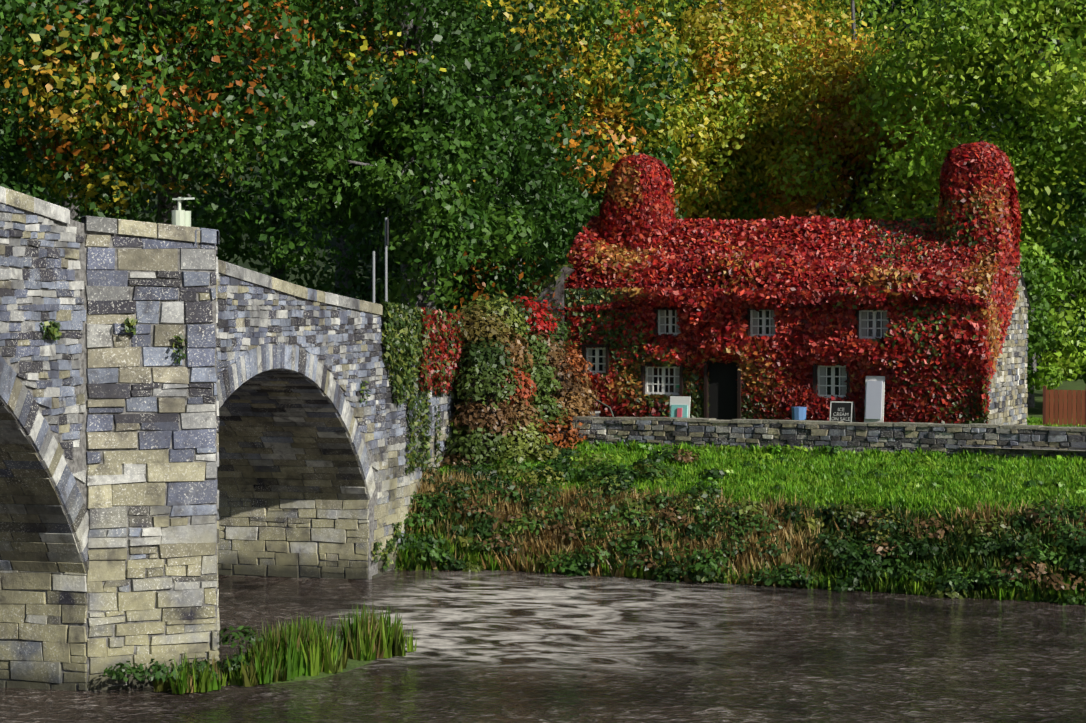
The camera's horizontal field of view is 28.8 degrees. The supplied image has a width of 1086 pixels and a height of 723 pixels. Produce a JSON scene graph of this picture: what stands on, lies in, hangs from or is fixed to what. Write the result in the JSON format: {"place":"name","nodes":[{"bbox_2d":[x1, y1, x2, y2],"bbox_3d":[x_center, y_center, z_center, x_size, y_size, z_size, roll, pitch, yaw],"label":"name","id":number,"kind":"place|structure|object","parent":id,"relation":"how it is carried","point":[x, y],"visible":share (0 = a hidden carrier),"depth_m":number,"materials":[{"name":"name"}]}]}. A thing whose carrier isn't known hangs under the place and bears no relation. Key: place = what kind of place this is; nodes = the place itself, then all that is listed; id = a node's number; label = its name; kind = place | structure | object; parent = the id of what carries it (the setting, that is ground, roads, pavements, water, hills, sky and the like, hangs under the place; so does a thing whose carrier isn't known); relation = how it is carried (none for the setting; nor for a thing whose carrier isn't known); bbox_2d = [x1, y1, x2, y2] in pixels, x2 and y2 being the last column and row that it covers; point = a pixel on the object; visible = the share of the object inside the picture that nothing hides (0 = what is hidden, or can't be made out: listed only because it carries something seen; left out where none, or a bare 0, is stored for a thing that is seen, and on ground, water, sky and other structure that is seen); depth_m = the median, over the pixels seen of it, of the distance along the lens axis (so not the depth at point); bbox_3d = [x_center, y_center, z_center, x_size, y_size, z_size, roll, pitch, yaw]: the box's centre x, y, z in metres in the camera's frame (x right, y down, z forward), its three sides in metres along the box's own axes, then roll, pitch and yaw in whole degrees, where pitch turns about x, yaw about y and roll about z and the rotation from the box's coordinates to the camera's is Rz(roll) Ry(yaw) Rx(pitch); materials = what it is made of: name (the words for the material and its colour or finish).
{"place":"outdoors","nodes":[
{"label":"outdoors","id":0,"kind":"place"},
{"bbox_2d":[262,657,372,684],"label":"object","id":1,"kind":"structure","parent":0,"point":[352,664],"depth_m":41.73,"materials":[{"name":"soil"}]},
{"bbox_2d":[103,626,263,681],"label":"pier weeds","id":2,"kind":"object","parent":1,"relation":"on","point":[119,673],"visible":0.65,"depth_m":40.02,"materials":[{"name":"green plant"}]},
{"bbox_2d":[152,602,416,693],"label":"grass","id":3,"kind":"structure","parent":1,"relation":"on","point":[309,650],"depth_m":41.53,"materials":[{"name":"green plant"}]},
{"bbox_2d":[0,570,1085,722],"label":"river water","id":4,"kind":"structure","parent":0,"point":[502,646],"depth_m":43.46,"materials":[{"name":"grey liquid"}]},
{"bbox_2d":[532,266,578,350],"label":"stone wall","id":5,"kind":"structure","parent":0,"point":[559,289],"depth_m":71.27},
{"bbox_2d":[29,1,1085,601],"bbox_3d":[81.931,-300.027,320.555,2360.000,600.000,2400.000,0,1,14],"label":"ground","id":6,"kind":"structure","parent":0,"point":[1035,411],"depth_m":156.76,"materials":[{"name":"green plant"}]},
{"bbox_2d":[0,0,128,197],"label":"chestnut tree","id":7,"kind":"object","parent":6,"relation":"on","point":[8,49],"visible":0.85,"depth_m":63.99,"materials":[{"name":"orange plant"}]},
{"bbox_2d":[0,0,153,218],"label":"tree","id":8,"kind":"object","parent":6,"relation":"on","point":[65,203],"depth_m":106.15,"materials":[{"name":"green plant"}]},
{"bbox_2d":[0,1,156,218],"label":"tree","id":9,"kind":"object","parent":6,"relation":"on","point":[95,208],"visible":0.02,"depth_m":108.23,"materials":[{"name":"green plant"}]},
{"bbox_2d":[99,0,233,208],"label":"hill tree","id":10,"kind":"object","parent":6,"relation":"on","point":[195,180],"visible":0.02,"depth_m":160.49,"materials":[{"name":"green plant"}]},
{"bbox_2d":[0,0,418,254],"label":"chestnut tree","id":11,"kind":"object","parent":6,"relation":"on","point":[159,105],"visible":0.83,"depth_m":66.93,"materials":[{"name":"green plant"}]},
{"bbox_2d":[0,186,463,690],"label":"bridge","id":12,"kind":"structure","parent":6,"relation":"on","point":[77,463],"depth_m":40.17,"materials":[{"name":"grey stone"}]},
{"bbox_2d":[172,197,194,227],"bbox_3d":[-6.947,-2.860,40.688,0.294,0.638,0.752,0,1,14],"label":"refuge sensor","id":13,"kind":"object","parent":12,"relation":"on","point":[180,217],"visible":0.77,"depth_m":40.42,"materials":[{"name":"white plastic"}]},
{"bbox_2d":[39,291,600,570],"bbox_3d":[-4.360,1.888,55.249,6.783,7.541,35.939,0,1,14],"label":"ivy","id":14,"kind":"object","parent":12,"relation":"attached to","point":[439,333],"visible":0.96,"depth_m":63.16,"materials":[{"name":"green plant"}]},
{"bbox_2d":[372,217,388,302],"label":"posts","id":15,"kind":"object","parent":12,"relation":"on","point":[373,257],"visible":0.58,"depth_m":66.85,"materials":[{"name":"grey metal"}]},
{"bbox_2d":[461,309,583,464],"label":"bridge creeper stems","id":16,"kind":"object","parent":12,"relation":"attached to","point":[561,378],"visible":0.1,"depth_m":63.82,"materials":[{"name":"brown plant"}]},
{"bbox_2d":[146,16,397,296],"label":"tree","id":17,"kind":"object","parent":6,"relation":"on","point":[228,248],"visible":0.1,"depth_m":118.14,"materials":[{"name":"green plant"}]},
{"bbox_2d":[230,0,473,296],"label":"tree","id":18,"kind":"object","parent":6,"relation":"on","point":[341,244],"visible":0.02,"depth_m":111.83,"materials":[{"name":"green plant"}]},
{"bbox_2d":[289,40,538,309],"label":"tree","id":19,"kind":"object","parent":6,"relation":"on","point":[423,140],"visible":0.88,"depth_m":70.16,"materials":[{"name":"green plant"}]},
{"bbox_2d":[227,0,604,313],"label":"dark tree","id":20,"kind":"object","parent":6,"relation":"on","point":[365,291],"visible":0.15,"depth_m":92.96,"materials":[{"name":"green plant"}]},
{"bbox_2d":[187,0,696,313],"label":"chestnut tree","id":21,"kind":"object","parent":6,"relation":"on","point":[406,13],"visible":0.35,"depth_m":73.52,"materials":[{"name":"green plant"}]},
{"bbox_2d":[370,2,522,311],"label":"tree","id":22,"kind":"object","parent":6,"relation":"on","point":[380,213],"depth_m":109.79,"materials":[{"name":"green plant"}]},
{"bbox_2d":[393,156,598,312],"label":"tree","id":23,"kind":"object","parent":6,"relation":"on","point":[579,221],"visible":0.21,"depth_m":79.69,"materials":[{"name":"green plant"}]},
{"bbox_2d":[397,0,717,269],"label":"dark tree","id":24,"kind":"object","parent":6,"relation":"on","point":[695,6],"visible":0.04,"depth_m":95.09,"materials":[{"name":"green plant"}]},
{"bbox_2d":[443,50,686,296],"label":"dark tree","id":25,"kind":"object","parent":6,"relation":"on","point":[566,113],"visible":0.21,"depth_m":84.18,"materials":[{"name":"green plant"}]},
{"bbox_2d":[584,411,599,416],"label":"slate steps","id":26,"kind":"structure","parent":6,"relation":"on","point":[596,413],"depth_m":68.03,"materials":[{"name":"grey stone"}]},
{"bbox_2d":[572,384,613,416],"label":"handrail","id":27,"kind":"object","parent":6,"relation":"on","point":[602,403],"visible":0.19,"depth_m":66.63,"materials":[{"name":"grey metal"}]},
{"bbox_2d":[488,0,742,257],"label":"yellow tree","id":28,"kind":"object","parent":6,"relation":"on","point":[599,81],"visible":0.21,"depth_m":86.43,"materials":[{"name":"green plant"}]},
{"bbox_2d":[499,0,784,234],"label":"yellow tree","id":29,"kind":"object","parent":6,"relation":"on","point":[682,4],"depth_m":94.64,"materials":[{"name":"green plant"}]},
{"bbox_2d":[587,0,807,208],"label":"tree","id":30,"kind":"object","parent":6,"relation":"on","point":[754,40],"depth_m":111.08,"materials":[{"name":"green plant"}]},
{"bbox_2d":[595,0,842,220],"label":"yellow tree","id":31,"kind":"object","parent":6,"relation":"on","point":[750,118],"visible":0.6,"depth_m":89.27,"materials":[{"name":"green plant"}]},
{"bbox_2d":[395,401,1085,604],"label":"bank grass","id":32,"kind":"structure","parent":6,"relation":"on","point":[812,484],"depth_m":57.31,"materials":[{"name":"green plant"}]},
{"bbox_2d":[396,346,1085,605],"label":"bank bushes","id":33,"kind":"object","parent":6,"relation":"on","point":[608,476],"visible":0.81,"depth_m":57.08,"materials":[{"name":"green plant"}]},
{"bbox_2d":[526,140,1021,423],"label":"ivy","id":34,"kind":"object","parent":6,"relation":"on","point":[949,272],"visible":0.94,"depth_m":68.12,"materials":[{"name":"red plant"}]},
{"bbox_2d":[653,0,899,220],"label":"yellow tree","id":35,"kind":"object","parent":6,"relation":"on","point":[831,15],"visible":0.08,"depth_m":95.12,"materials":[{"name":"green plant"}]},
{"bbox_2d":[669,376,884,422],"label":"signs and bin","id":36,"kind":"object","parent":6,"relation":"on","point":[874,398],"visible":0.73,"depth_m":66.30,"materials":[{"name":"white plastic"}]},
{"bbox_2d":[831,408,849,420],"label":"chalkboard lettering","id":37,"kind":"object","parent":36,"relation":"attached to","point":[835,418],"visible":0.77,"depth_m":65.87,"materials":[{"name":"white paint"}]},
{"bbox_2d":[702,0,851,215],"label":"tree","id":38,"kind":"object","parent":6,"relation":"on","point":[795,48],"depth_m":118.80,"materials":[{"name":"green plant"}]},
{"bbox_2d":[571,165,1030,422],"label":"cottage","id":39,"kind":"structure","parent":6,"relation":"on","point":[1024,293],"depth_m":69.14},
{"bbox_2d":[581,307,889,419],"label":"windows","id":40,"kind":"structure","parent":39,"relation":"attached to","point":[724,393],"depth_m":69.01,"materials":[{"name":"white wood"}]},
{"bbox_2d":[987,264,1028,424],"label":"stone wall","id":41,"kind":"structure","parent":39,"relation":"attached to","point":[1005,378],"depth_m":68.42,"materials":[{"name":"grey stone"}]},
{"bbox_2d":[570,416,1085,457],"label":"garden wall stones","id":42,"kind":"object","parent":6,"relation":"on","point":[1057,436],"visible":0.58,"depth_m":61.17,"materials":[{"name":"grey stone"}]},
{"bbox_2d":[570,420,1085,455],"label":"garden wall","id":43,"kind":"structure","parent":6,"relation":"on","point":[867,441],"depth_m":61.52,"materials":[{"name":"grey stone"}]},
{"bbox_2d":[743,0,981,223],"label":"yellow tree","id":44,"kind":"object","parent":6,"relation":"on","point":[832,145],"visible":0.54,"depth_m":87.28,"materials":[{"name":"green plant"}]},
{"bbox_2d":[780,0,981,218],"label":"tree","id":45,"kind":"object","parent":6,"relation":"on","point":[891,9],"visible":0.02,"depth_m":119.28,"materials":[{"name":"green plant"}]},
{"bbox_2d":[857,0,1036,372],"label":"tree","id":46,"kind":"object","parent":6,"relation":"on","point":[963,123],"depth_m":118.31,"materials":[{"name":"green plant"}]},
{"bbox_2d":[838,0,1085,407],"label":"green tree","id":47,"kind":"object","parent":6,"relation":"on","point":[1052,36],"visible":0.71,"depth_m":79.90,"materials":[{"name":"green plant"}]},
{"bbox_2d":[879,0,1084,309],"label":"tree","id":48,"kind":"object","parent":6,"relation":"on","point":[978,121],"visible":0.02,"depth_m":107.73,"materials":[{"name":"green plant"}]},
{"bbox_2d":[970,426,1085,450],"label":"grass","id":49,"kind":"structure","parent":6,"relation":"on","point":[1023,448],"depth_m":58.97,"materials":[{"name":"green plant"}]},
{"bbox_2d":[979,30,1085,277],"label":"green tree","id":50,"kind":"object","parent":6,"relation":"on","point":[1080,220],"visible":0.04,"depth_m":89.76,"materials":[{"name":"green plant"}]},
{"bbox_2d":[1017,368,1085,425],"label":"wooden fence","id":51,"kind":"object","parent":6,"relation":"on","point":[1063,397],"visible":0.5,"depth_m":70.62,"materials":[{"name":"brown wood"}]},
{"bbox_2d":[1019,236,1085,393],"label":"shrub","id":52,"kind":"object","parent":6,"relation":"on","point":[1035,259],"visible":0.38,"depth_m":75.18,"materials":[{"name":"green plant"}]},
{"bbox_2d":[1026,416,1085,426],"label":"yard grass","id":53,"kind":"structure","parent":6,"relation":"on","point":[1032,420],"depth_m":70.98,"materials":[{"name":"green plant"}]},
{"bbox_2d":[1027,172,1085,383],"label":"tree","id":54,"kind":"object","parent":6,"relation":"on","point":[1077,249],"visible":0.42,"depth_m":77.01,"materials":[{"name":"green plant"}]}
]}

